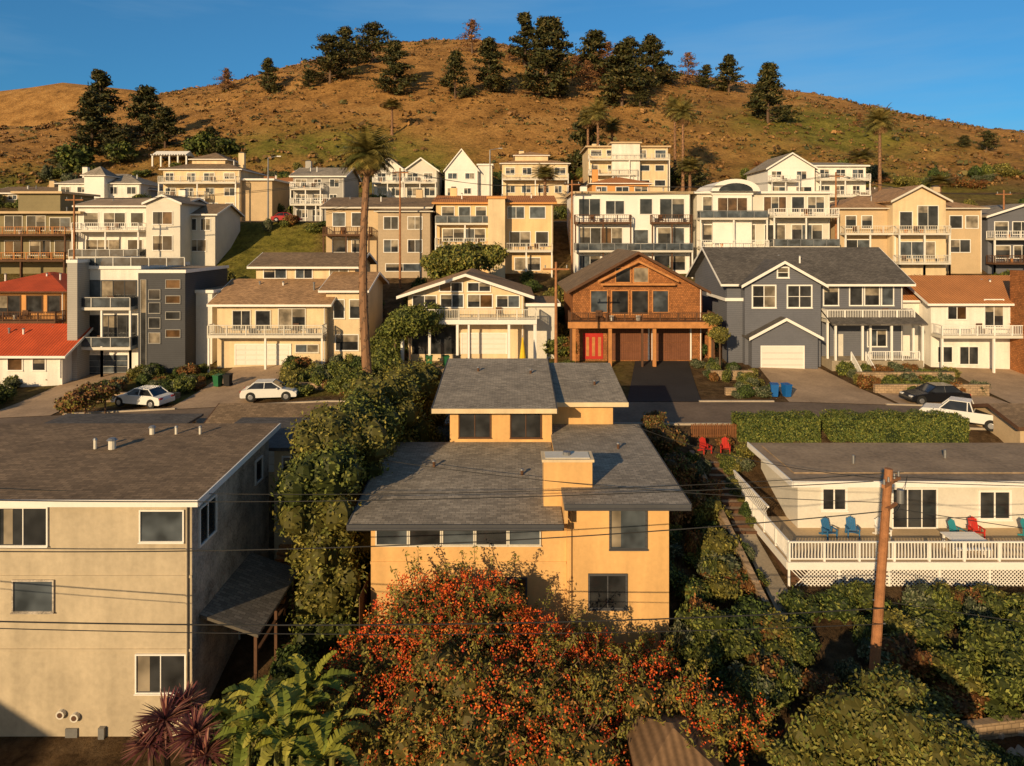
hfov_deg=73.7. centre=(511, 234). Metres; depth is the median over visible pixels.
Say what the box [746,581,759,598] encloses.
shrub
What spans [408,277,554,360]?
walls
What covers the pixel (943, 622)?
shrub
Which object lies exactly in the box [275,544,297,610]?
stair
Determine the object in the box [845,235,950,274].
deck posts
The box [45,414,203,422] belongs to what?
carport
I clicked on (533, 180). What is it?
deck
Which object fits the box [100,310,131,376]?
deck posts
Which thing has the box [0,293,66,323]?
walls
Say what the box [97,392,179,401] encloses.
retaining wall
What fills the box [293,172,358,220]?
walls
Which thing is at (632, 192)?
fascia
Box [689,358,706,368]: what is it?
shrub
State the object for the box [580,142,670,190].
pale villa
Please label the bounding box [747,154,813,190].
walls
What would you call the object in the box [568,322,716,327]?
timber beam
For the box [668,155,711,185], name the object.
pine tree
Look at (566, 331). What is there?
shrub
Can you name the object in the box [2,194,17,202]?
walls
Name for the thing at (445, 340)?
carport
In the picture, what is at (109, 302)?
railing
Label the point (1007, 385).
driveway
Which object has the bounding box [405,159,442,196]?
walls
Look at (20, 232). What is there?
planters
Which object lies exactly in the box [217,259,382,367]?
walls
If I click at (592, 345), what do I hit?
door
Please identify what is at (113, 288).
glass
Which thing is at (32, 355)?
red roof cottage
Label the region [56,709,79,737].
vents
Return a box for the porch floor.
[821,356,922,370]
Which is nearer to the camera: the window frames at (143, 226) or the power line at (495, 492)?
the power line at (495, 492)
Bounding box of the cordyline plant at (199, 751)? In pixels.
[120,681,231,765]
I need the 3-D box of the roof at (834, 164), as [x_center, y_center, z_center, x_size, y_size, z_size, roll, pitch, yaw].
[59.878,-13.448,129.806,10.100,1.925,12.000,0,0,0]
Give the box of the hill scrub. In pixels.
[0,37,1023,187]
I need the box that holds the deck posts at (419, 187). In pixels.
[404,184,435,196]
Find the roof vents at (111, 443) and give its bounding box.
[93,425,201,449]
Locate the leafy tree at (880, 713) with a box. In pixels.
[760,661,1008,765]
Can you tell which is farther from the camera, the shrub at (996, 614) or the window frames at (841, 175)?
the window frames at (841, 175)
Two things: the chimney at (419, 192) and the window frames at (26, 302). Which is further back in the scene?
the chimney at (419, 192)
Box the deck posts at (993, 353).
[941,338,994,372]
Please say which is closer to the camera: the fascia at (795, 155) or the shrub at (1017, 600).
the shrub at (1017, 600)
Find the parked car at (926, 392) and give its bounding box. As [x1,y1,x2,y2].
[899,382,970,403]
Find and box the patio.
[740,534,814,634]
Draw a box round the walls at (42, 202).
[0,193,93,273]
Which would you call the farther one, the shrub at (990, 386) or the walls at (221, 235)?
the walls at (221, 235)
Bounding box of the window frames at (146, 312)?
[90,279,180,364]
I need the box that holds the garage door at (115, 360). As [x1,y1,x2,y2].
[90,355,127,373]
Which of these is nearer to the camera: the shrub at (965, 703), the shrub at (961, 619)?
the shrub at (965, 703)
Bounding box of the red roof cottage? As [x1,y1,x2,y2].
[0,324,92,387]
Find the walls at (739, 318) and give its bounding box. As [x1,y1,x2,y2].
[695,257,902,368]
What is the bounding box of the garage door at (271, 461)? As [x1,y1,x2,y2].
[269,451,273,471]
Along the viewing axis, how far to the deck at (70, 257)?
93.62 m
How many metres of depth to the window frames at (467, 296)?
68.23 m
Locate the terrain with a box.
[0,39,1023,765]
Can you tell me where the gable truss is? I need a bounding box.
[598,260,678,284]
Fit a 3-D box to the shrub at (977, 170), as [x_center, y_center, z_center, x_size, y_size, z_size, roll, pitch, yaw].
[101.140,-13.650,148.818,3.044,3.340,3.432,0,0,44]
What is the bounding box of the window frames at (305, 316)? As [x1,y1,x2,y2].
[232,269,359,352]
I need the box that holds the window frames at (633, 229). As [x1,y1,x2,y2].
[578,198,685,270]
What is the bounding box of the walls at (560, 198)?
[502,156,567,203]
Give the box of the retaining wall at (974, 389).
[873,384,988,395]
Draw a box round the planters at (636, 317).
[611,315,639,320]
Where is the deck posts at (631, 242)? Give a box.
[575,224,692,277]
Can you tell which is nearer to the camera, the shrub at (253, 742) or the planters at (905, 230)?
the shrub at (253, 742)
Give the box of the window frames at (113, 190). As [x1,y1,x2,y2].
[65,187,131,193]
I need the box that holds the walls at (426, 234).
[326,205,435,277]
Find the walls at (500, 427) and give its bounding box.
[450,407,612,446]
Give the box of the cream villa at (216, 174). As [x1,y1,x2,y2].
[158,152,289,220]
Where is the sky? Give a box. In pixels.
[0,0,1023,132]
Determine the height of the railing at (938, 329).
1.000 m
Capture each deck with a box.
[0,234,75,261]
[0,319,65,323]
[68,230,145,258]
[81,306,137,349]
[207,333,326,337]
[290,188,323,205]
[323,234,371,235]
[372,182,403,183]
[404,182,436,183]
[435,223,552,251]
[441,317,535,319]
[502,179,568,180]
[568,320,701,321]
[574,222,692,251]
[697,216,839,248]
[768,181,799,182]
[816,179,870,197]
[840,233,950,264]
[931,333,1022,337]
[986,238,1023,264]
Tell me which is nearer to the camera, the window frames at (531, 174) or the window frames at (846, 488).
the window frames at (846, 488)
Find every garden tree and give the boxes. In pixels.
[54,380,121,414]
[327,357,368,395]
[375,302,452,362]
[419,239,509,279]
[702,312,730,365]
[931,614,1023,718]
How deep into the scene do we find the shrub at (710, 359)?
65.67 m
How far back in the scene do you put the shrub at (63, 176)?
142.38 m
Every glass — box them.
[0,296,59,315]
[0,458,292,691]
[5,216,69,254]
[61,187,135,193]
[84,212,209,250]
[90,280,179,365]
[233,269,359,351]
[296,179,338,216]
[333,213,421,270]
[377,414,644,607]
[378,173,401,194]
[407,173,434,194]
[413,283,518,306]
[442,207,547,269]
[448,173,473,194]
[506,168,564,191]
[579,199,684,269]
[591,268,667,313]
[597,187,646,190]
[703,197,823,241]
[753,268,892,345]
[772,171,810,190]
[819,170,862,193]
[846,206,977,257]
[938,306,1002,363]
[995,222,1023,257]
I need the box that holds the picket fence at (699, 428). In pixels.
[690,423,737,436]
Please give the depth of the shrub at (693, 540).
35.78 m
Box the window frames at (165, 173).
[165,173,234,204]
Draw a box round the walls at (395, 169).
[374,160,404,196]
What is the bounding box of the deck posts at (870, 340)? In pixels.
[826,323,914,358]
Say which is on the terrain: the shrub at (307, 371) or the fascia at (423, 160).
the shrub at (307, 371)
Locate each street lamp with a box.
[267,156,281,218]
[489,148,501,195]
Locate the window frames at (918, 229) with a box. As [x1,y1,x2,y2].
[844,205,978,258]
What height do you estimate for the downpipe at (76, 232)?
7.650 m
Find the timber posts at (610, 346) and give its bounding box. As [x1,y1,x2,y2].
[572,328,710,366]
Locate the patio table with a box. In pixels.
[940,532,990,557]
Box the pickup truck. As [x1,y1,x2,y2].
[919,396,993,431]
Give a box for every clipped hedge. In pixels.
[730,409,821,442]
[819,408,969,442]
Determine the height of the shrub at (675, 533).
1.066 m
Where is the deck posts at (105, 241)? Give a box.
[68,232,138,259]
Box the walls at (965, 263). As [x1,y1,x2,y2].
[830,187,981,274]
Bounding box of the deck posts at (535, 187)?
[502,180,568,195]
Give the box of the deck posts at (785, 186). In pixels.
[771,182,799,190]
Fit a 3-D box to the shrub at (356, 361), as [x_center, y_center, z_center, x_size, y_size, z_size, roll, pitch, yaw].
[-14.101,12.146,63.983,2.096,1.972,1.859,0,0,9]
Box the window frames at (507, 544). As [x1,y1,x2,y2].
[375,414,647,610]
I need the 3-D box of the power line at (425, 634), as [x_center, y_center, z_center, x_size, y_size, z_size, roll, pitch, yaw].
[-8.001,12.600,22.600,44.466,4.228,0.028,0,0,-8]
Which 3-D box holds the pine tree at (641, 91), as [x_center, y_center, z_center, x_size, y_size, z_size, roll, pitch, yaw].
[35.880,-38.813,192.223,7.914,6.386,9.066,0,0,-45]
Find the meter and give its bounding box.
[98,726,105,739]
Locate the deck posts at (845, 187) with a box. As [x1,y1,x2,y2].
[820,181,870,198]
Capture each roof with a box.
[0,187,57,192]
[0,272,66,290]
[0,423,278,499]
[57,166,162,190]
[75,194,243,216]
[102,265,224,289]
[205,403,341,422]
[208,252,387,303]
[235,417,309,450]
[264,176,292,181]
[289,168,360,181]
[320,197,435,210]
[348,358,689,523]
[398,268,558,302]
[433,196,555,201]
[502,152,567,162]
[558,249,705,292]
[591,177,650,182]
[687,247,914,338]
[697,179,759,191]
[743,153,817,174]
[811,163,861,164]
[821,309,927,325]
[830,185,987,207]
[856,187,890,194]
[903,275,1013,303]
[982,203,1023,216]
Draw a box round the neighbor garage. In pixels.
[970,403,1023,442]
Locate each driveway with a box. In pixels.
[0,373,125,417]
[171,365,281,408]
[404,361,443,372]
[627,361,700,401]
[759,367,892,404]
[953,367,1023,402]
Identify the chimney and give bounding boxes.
[49,180,56,186]
[82,166,89,177]
[178,189,187,196]
[305,160,311,167]
[416,188,422,197]
[450,187,456,195]
[541,450,593,510]
[580,185,586,190]
[592,168,597,181]
[930,186,939,191]
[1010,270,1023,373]
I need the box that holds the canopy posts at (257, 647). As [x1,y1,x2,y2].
[254,580,294,679]
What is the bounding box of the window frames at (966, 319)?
[937,299,1009,364]
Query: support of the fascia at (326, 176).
attached to the roof at (320, 172)
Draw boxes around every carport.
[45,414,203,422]
[401,320,536,361]
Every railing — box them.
[0,227,75,259]
[0,310,65,320]
[68,223,145,255]
[77,257,184,346]
[207,323,326,334]
[283,594,288,614]
[290,182,328,203]
[323,227,371,233]
[372,177,403,182]
[404,177,436,181]
[424,307,536,319]
[435,216,552,249]
[502,173,568,178]
[568,310,714,321]
[574,215,692,249]
[697,208,839,246]
[768,175,799,180]
[816,174,870,195]
[821,308,919,370]
[840,226,950,261]
[931,323,1022,335]
[986,231,1023,262]
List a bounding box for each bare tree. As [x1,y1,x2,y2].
[213,67,237,91]
[453,18,482,53]
[502,44,517,60]
[569,55,582,78]
[576,60,601,91]
[592,41,615,76]
[678,52,699,84]
[852,112,866,126]
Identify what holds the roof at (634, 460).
on the walls at (647, 572)
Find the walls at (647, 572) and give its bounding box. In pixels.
[371,440,668,650]
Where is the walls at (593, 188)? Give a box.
[587,184,649,190]
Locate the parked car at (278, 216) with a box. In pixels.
[271,212,302,221]
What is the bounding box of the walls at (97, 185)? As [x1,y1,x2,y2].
[58,176,162,197]
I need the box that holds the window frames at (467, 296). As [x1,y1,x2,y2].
[412,282,519,307]
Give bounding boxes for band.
[0,575,191,651]
[370,561,565,563]
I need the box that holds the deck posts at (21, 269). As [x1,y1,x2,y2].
[20,236,65,277]
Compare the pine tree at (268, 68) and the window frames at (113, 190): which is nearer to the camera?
the window frames at (113, 190)
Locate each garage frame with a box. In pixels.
[89,354,128,367]
[234,344,291,364]
[461,333,506,353]
[648,328,691,359]
[760,346,804,368]
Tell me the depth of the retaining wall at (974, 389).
58.62 m
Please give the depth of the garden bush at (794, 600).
31.55 m
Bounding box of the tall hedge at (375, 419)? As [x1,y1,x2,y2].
[269,356,449,655]
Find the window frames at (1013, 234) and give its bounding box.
[994,221,1023,258]
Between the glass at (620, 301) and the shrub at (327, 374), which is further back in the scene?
the glass at (620, 301)
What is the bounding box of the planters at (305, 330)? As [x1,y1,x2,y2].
[249,328,309,333]
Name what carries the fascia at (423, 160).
attached to the roof
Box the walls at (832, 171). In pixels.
[815,166,864,201]
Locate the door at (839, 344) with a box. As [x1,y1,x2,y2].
[837,334,842,355]
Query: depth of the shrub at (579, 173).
147.09 m
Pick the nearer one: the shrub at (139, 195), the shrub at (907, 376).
the shrub at (907, 376)
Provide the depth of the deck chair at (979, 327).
68.00 m
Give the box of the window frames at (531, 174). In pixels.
[505,167,565,192]
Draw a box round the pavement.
[879,393,1006,403]
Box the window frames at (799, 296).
[751,267,893,346]
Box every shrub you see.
[0,194,5,203]
[0,384,17,402]
[0,385,14,404]
[1,374,19,386]
[2,377,21,388]
[4,202,14,207]
[12,199,17,209]
[37,170,55,179]
[41,164,53,179]
[49,166,70,178]
[56,162,73,172]
[59,172,74,180]
[65,173,78,180]
[73,163,88,173]
[108,378,126,391]
[111,375,128,385]
[126,366,143,381]
[130,170,152,177]
[132,191,150,197]
[135,372,152,385]
[136,380,146,385]
[141,365,156,374]
[145,362,164,373]
[147,379,159,385]
[150,366,163,374]
[151,377,173,382]
[153,375,165,380]
[157,374,173,376]
[157,381,174,391]
[169,162,181,166]
[172,367,178,377]
[173,375,189,389]
[175,378,196,394]
[177,363,200,375]
[181,374,197,380]
[182,715,234,765]
[189,373,210,378]
[191,381,206,390]
[196,375,205,382]
[198,363,208,373]
[206,369,227,375]
[212,737,233,765]
[227,268,236,281]
[231,720,270,757]
[251,721,306,765]
[260,735,326,765]
[262,217,272,231]
[266,640,316,684]
[276,171,291,175]
[276,173,288,177]
[276,366,294,381]
[277,203,284,211]
[278,220,290,227]
[280,380,301,387]
[282,214,298,226]
[282,354,311,367]
[282,359,297,369]
[283,369,298,381]
[286,206,292,213]
[290,355,313,368]
[292,161,303,169]
[294,367,304,373]
[295,369,309,381]
[296,383,315,396]
[303,222,322,233]
[304,366,317,375]
[307,542,783,765]
[309,362,326,369]
[309,369,327,388]
[310,368,332,379]
[310,653,325,680]
[323,380,338,394]
[329,353,343,362]
[344,352,353,363]
[350,355,361,369]
[369,193,387,196]
[370,335,398,350]
[370,342,407,355]
[371,343,399,356]
[371,349,403,375]
[399,339,407,351]
[403,296,407,305]
[415,276,427,285]
[497,171,501,181]
[519,270,534,283]
[522,279,543,291]
[540,286,563,302]
[542,344,553,355]
[543,333,569,357]
[553,203,566,219]
[553,211,560,219]
[557,305,564,318]
[557,322,567,335]
[559,336,569,355]
[559,358,574,362]
[560,328,568,338]
[566,336,579,357]
[568,172,574,179]
[575,167,582,178]
[660,619,694,663]
[663,446,684,460]
[668,174,679,183]
[669,508,695,528]
[669,522,683,540]
[669,530,681,544]
[669,541,683,560]
[669,560,684,587]
[673,574,713,604]
[673,601,692,627]
[675,575,714,604]
[676,476,694,489]
[682,529,704,555]
[682,550,700,569]
[682,593,718,613]
[685,451,700,462]
[687,624,727,644]
[688,512,705,527]
[688,553,711,562]
[688,663,731,704]
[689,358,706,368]
[689,459,705,482]
[692,474,725,499]
[693,543,709,557]
[696,520,719,531]
[696,550,742,573]
[696,562,736,578]
[699,568,749,596]
[699,667,737,703]
[700,557,721,576]
[701,341,707,355]
[701,459,711,474]
[702,368,715,376]
[707,572,742,606]
[708,357,715,363]
[709,372,718,381]
[710,362,720,368]
[715,434,734,447]
[715,454,727,458]
[715,506,733,519]
[718,457,736,466]
[721,660,780,717]
[722,369,731,382]
[722,606,742,614]
[722,607,763,643]
[723,465,733,474]
[725,361,740,369]
[725,474,736,483]
[726,452,738,459]
[728,365,738,369]
[729,462,740,473]
[729,490,741,495]
[730,456,756,471]
[730,478,740,484]
[730,483,741,491]
[731,390,743,398]
[732,592,776,620]
[733,442,754,459]
[733,453,745,463]
[734,547,755,562]
[735,381,745,390]
[735,567,748,590]
[736,494,744,502]
[737,384,755,398]
[738,375,746,381]
[738,506,751,517]
[740,167,749,179]
[741,501,748,507]
[741,541,754,561]
[743,608,768,626]
[744,649,787,688]
[746,516,756,527]
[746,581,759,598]
[747,378,759,386]
[747,577,764,590]
[749,367,758,378]
[752,161,762,167]
[752,608,799,644]
[753,385,772,398]
[753,568,770,586]
[753,621,782,644]
[756,641,794,664]
[758,379,764,386]
[768,656,804,694]
[768,658,800,700]
[773,635,799,663]
[787,643,814,671]
[797,668,840,702]
[814,590,829,607]
[832,582,858,599]
[833,656,861,687]
[835,360,857,375]
[837,158,849,162]
[846,369,856,377]
[849,615,882,647]
[850,580,889,612]
[852,635,896,665]
[853,373,859,384]
[855,373,876,389]
[857,633,895,652]
[859,363,871,370]
[861,614,887,636]
[866,164,884,178]
[869,633,933,679]
[870,365,887,370]
[871,376,881,387]
[874,176,889,182]
[880,377,897,383]
[882,372,904,382]
[883,605,917,643]
[886,360,903,370]
[891,176,906,185]
[895,612,925,643]
[899,372,918,381]
[902,362,918,369]
[902,379,921,383]
[902,581,936,609]
[902,603,953,633]
[903,383,917,389]
[905,610,935,645]
[907,176,921,185]
[911,612,952,650]
[917,176,930,186]
[917,696,958,724]
[919,642,928,653]
[919,684,962,725]
[922,374,939,381]
[924,584,955,613]
[924,676,989,719]
[925,647,988,695]
[927,167,939,177]
[932,580,953,593]
[932,608,955,628]
[937,365,961,377]
[937,368,955,381]
[940,171,948,186]
[947,173,967,187]
[947,380,965,391]
[951,587,984,603]
[951,595,964,612]
[951,609,974,631]
[953,587,969,600]
[955,585,978,590]
[959,725,980,741]
[962,178,988,188]
[962,199,977,204]
[962,596,994,622]
[966,688,1021,722]
[967,165,983,176]
[968,379,983,383]
[968,589,1011,614]
[970,175,983,180]
[972,582,1006,598]
[976,381,991,395]
[979,660,1008,705]
[980,739,1008,753]
[981,162,995,174]
[982,174,995,181]
[987,744,1023,765]
[989,610,1004,620]
[992,162,1011,174]
[999,604,1023,636]
[1002,169,1023,177]
[1004,592,1023,608]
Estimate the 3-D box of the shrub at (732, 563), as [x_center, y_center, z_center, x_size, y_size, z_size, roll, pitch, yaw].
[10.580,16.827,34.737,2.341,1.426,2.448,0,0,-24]
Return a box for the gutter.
[348,508,690,530]
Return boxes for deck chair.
[21,310,27,318]
[33,227,49,257]
[291,323,298,332]
[496,307,501,316]
[596,310,601,320]
[976,323,984,333]
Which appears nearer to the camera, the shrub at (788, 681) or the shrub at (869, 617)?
the shrub at (788, 681)
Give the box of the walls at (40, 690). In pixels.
[0,440,268,735]
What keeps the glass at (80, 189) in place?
attached to the window frames at (113, 190)
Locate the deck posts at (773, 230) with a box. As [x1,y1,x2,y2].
[700,218,838,246]
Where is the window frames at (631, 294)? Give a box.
[590,267,668,314]
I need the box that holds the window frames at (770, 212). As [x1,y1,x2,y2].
[702,196,824,242]
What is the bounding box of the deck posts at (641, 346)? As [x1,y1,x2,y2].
[570,328,714,366]
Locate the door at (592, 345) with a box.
[583,333,602,358]
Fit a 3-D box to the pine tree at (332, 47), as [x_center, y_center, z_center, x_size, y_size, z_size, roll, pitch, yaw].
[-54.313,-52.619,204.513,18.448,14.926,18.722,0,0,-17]
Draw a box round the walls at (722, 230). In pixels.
[690,194,829,261]
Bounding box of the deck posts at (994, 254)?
[994,240,995,272]
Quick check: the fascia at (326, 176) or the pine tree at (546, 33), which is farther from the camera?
the pine tree at (546, 33)
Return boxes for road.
[0,402,979,426]
[240,221,566,221]
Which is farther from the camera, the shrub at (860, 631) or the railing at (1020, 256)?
the railing at (1020, 256)
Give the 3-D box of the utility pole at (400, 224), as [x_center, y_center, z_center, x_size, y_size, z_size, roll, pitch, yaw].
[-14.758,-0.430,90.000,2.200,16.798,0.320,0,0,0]
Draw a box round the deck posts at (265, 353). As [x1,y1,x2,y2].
[207,338,322,372]
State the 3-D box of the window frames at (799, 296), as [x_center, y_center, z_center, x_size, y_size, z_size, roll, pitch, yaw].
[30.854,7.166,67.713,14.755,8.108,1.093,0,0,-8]
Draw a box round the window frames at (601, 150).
[590,150,665,185]
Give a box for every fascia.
[0,191,100,213]
[0,291,66,292]
[0,423,280,506]
[54,175,162,190]
[66,256,228,292]
[72,194,244,216]
[207,252,388,306]
[289,168,361,181]
[319,198,435,213]
[346,358,691,530]
[396,274,560,305]
[402,157,438,171]
[432,196,556,203]
[443,148,493,171]
[499,155,570,169]
[564,191,692,197]
[567,251,710,293]
[586,183,653,186]
[686,247,915,340]
[690,191,834,194]
[766,152,818,169]
[814,163,869,165]
[830,185,989,209]
[903,286,1014,305]
[986,204,1023,217]
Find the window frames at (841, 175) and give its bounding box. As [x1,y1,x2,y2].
[818,169,863,193]
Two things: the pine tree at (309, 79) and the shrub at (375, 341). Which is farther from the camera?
the pine tree at (309, 79)
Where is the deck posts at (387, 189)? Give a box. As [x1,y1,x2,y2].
[372,184,402,196]
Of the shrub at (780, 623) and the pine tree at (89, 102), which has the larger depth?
the pine tree at (89, 102)
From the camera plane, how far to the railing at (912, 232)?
92.55 m
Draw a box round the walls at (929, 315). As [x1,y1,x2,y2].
[903,301,1009,368]
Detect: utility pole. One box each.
[65,195,82,258]
[393,168,407,287]
[543,262,568,362]
[565,180,579,273]
[828,172,843,239]
[869,467,903,672]
[996,190,1011,208]
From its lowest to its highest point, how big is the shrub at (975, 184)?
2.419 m
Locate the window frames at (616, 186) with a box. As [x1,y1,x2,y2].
[596,186,647,190]
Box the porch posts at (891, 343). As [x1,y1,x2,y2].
[834,326,923,366]
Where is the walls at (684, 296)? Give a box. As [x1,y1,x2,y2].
[564,254,701,360]
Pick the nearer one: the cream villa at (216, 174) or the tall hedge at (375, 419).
the tall hedge at (375, 419)
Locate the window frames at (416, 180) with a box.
[407,173,434,195]
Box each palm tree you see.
[317,158,324,167]
[335,121,399,382]
[379,99,405,134]
[525,163,561,195]
[575,105,596,145]
[581,96,611,145]
[600,115,628,141]
[661,94,686,183]
[669,97,698,190]
[672,156,704,190]
[771,149,803,156]
[844,147,876,163]
[859,103,897,190]
[919,174,957,194]
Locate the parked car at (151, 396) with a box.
[110,385,174,408]
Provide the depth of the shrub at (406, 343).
70.76 m
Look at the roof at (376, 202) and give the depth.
97.86 m
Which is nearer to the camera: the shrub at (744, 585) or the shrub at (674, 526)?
the shrub at (744, 585)
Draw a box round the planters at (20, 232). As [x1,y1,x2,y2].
[11,230,57,257]
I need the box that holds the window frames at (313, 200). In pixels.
[295,179,336,217]
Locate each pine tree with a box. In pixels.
[43,146,58,165]
[64,90,118,154]
[66,69,127,132]
[91,128,139,163]
[119,84,186,137]
[132,106,185,147]
[201,126,227,139]
[204,137,227,154]
[221,73,237,87]
[256,57,283,92]
[295,69,322,86]
[301,33,362,83]
[336,25,370,64]
[346,20,396,62]
[369,39,423,94]
[437,50,480,98]
[468,36,512,91]
[504,11,540,66]
[511,15,582,97]
[519,16,576,67]
[555,79,572,95]
[556,109,606,174]
[572,29,610,76]
[593,41,649,106]
[612,35,662,90]
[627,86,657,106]
[639,33,686,83]
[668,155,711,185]
[691,64,716,87]
[711,54,743,91]
[741,61,802,122]
[744,81,781,110]
[953,135,972,146]
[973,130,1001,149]
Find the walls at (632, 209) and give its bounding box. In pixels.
[567,194,689,273]
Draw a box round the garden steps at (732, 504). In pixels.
[708,461,756,534]
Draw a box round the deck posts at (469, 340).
[468,324,536,357]
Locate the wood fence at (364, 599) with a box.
[359,570,370,638]
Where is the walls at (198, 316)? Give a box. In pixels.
[67,262,226,379]
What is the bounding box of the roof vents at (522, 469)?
[432,367,619,474]
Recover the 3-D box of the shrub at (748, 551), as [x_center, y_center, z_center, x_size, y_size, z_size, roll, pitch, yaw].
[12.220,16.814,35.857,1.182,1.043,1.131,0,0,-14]
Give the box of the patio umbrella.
[520,335,525,357]
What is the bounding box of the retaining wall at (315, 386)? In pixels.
[299,382,324,389]
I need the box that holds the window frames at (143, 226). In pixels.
[83,211,210,251]
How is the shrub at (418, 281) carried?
on the terrain
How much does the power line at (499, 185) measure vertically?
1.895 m
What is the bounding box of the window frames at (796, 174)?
[771,171,811,190]
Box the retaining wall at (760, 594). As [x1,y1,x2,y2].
[689,450,772,608]
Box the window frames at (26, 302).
[0,295,60,316]
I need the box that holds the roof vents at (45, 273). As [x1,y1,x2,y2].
[4,273,61,280]
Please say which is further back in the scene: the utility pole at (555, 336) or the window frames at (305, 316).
the window frames at (305, 316)
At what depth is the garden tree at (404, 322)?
64.65 m
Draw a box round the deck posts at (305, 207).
[290,190,320,220]
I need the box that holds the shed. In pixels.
[622,713,723,765]
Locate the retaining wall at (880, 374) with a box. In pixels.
[856,371,954,381]
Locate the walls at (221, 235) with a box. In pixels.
[78,196,239,265]
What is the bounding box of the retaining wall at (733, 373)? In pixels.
[710,370,754,379]
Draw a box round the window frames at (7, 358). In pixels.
[7,358,45,370]
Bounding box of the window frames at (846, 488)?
[821,487,1012,528]
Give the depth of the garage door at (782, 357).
66.03 m
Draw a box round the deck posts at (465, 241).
[435,225,551,277]
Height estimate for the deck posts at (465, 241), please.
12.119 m
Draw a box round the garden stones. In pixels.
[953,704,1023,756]
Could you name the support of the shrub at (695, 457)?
on the terrain
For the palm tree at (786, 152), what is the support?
on the terrain
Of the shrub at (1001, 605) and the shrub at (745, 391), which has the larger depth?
the shrub at (745, 391)
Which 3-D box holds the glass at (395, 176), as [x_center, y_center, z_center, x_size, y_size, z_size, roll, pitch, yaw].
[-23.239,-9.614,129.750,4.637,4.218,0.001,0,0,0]
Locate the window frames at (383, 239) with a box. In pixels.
[332,212,422,271]
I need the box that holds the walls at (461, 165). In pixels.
[445,150,492,195]
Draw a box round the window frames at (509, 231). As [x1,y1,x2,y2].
[441,206,548,270]
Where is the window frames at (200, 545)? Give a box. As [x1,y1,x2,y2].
[0,455,296,695]
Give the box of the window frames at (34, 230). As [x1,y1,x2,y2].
[4,215,70,255]
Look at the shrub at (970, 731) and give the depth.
25.30 m
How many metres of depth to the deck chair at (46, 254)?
95.32 m
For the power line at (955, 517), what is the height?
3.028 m
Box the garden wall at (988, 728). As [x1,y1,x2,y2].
[952,713,1023,739]
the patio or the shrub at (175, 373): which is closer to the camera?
the patio
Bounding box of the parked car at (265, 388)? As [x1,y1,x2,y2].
[240,379,297,401]
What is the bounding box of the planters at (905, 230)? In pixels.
[871,229,938,260]
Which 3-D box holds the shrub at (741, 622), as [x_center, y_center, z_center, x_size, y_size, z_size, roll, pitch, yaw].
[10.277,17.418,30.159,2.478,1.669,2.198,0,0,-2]
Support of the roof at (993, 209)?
on the walls at (1017, 214)
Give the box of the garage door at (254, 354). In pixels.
[236,345,289,364]
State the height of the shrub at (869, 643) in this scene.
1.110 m
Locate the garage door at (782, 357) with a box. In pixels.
[762,347,802,368]
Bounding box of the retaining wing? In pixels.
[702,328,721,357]
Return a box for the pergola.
[151,151,194,166]
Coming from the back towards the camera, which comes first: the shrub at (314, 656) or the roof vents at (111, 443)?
the roof vents at (111, 443)
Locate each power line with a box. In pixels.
[0,472,901,494]
[0,481,873,501]
[0,511,881,551]
[0,607,884,625]
[0,624,879,634]
[75,171,398,198]
[82,171,404,198]
[365,457,892,502]
[401,171,568,185]
[407,171,575,186]
[576,175,832,186]
[581,175,838,187]
[633,425,892,479]
[843,175,1002,193]
[845,177,995,193]
[892,514,1023,518]
[893,476,1020,482]
[893,508,1023,528]
[893,602,1022,621]
[894,481,1015,485]
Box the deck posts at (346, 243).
[323,236,369,251]
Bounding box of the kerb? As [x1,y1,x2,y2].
[62,400,986,429]
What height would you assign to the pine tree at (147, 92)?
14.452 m
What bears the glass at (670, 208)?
attached to the window frames at (633, 229)
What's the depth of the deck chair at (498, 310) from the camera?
68.00 m
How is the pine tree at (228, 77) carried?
on the terrain
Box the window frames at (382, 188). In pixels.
[377,174,401,195]
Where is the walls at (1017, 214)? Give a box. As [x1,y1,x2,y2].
[982,206,1023,273]
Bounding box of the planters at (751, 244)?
[717,212,813,245]
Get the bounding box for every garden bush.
[641,410,707,524]
[675,603,796,711]
[691,495,741,584]
[776,584,1007,663]
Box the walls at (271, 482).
[269,472,273,495]
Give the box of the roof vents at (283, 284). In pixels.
[259,281,314,289]
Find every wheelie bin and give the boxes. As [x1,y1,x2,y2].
[212,373,223,386]
[222,373,232,385]
[426,355,432,363]
[442,355,449,366]
[769,382,778,396]
[780,382,792,396]
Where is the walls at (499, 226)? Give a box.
[436,199,552,277]
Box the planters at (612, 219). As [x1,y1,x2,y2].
[599,218,684,221]
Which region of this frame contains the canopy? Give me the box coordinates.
[199,552,298,637]
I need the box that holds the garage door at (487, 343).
[462,334,505,353]
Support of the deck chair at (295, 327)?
on the deck posts at (265, 353)
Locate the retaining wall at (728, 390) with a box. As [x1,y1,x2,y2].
[725,387,769,394]
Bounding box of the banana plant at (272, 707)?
[190,650,377,765]
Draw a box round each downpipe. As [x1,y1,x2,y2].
[76,214,76,248]
[186,507,187,685]
[324,307,324,362]
[522,295,522,334]
[569,511,571,645]
[700,290,700,359]
[901,286,901,355]
[981,209,981,271]
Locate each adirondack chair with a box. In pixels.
[698,437,711,453]
[720,437,730,453]
[819,518,837,539]
[844,516,860,538]
[872,517,892,538]
[947,519,967,531]
[967,516,985,537]
[1018,518,1023,535]

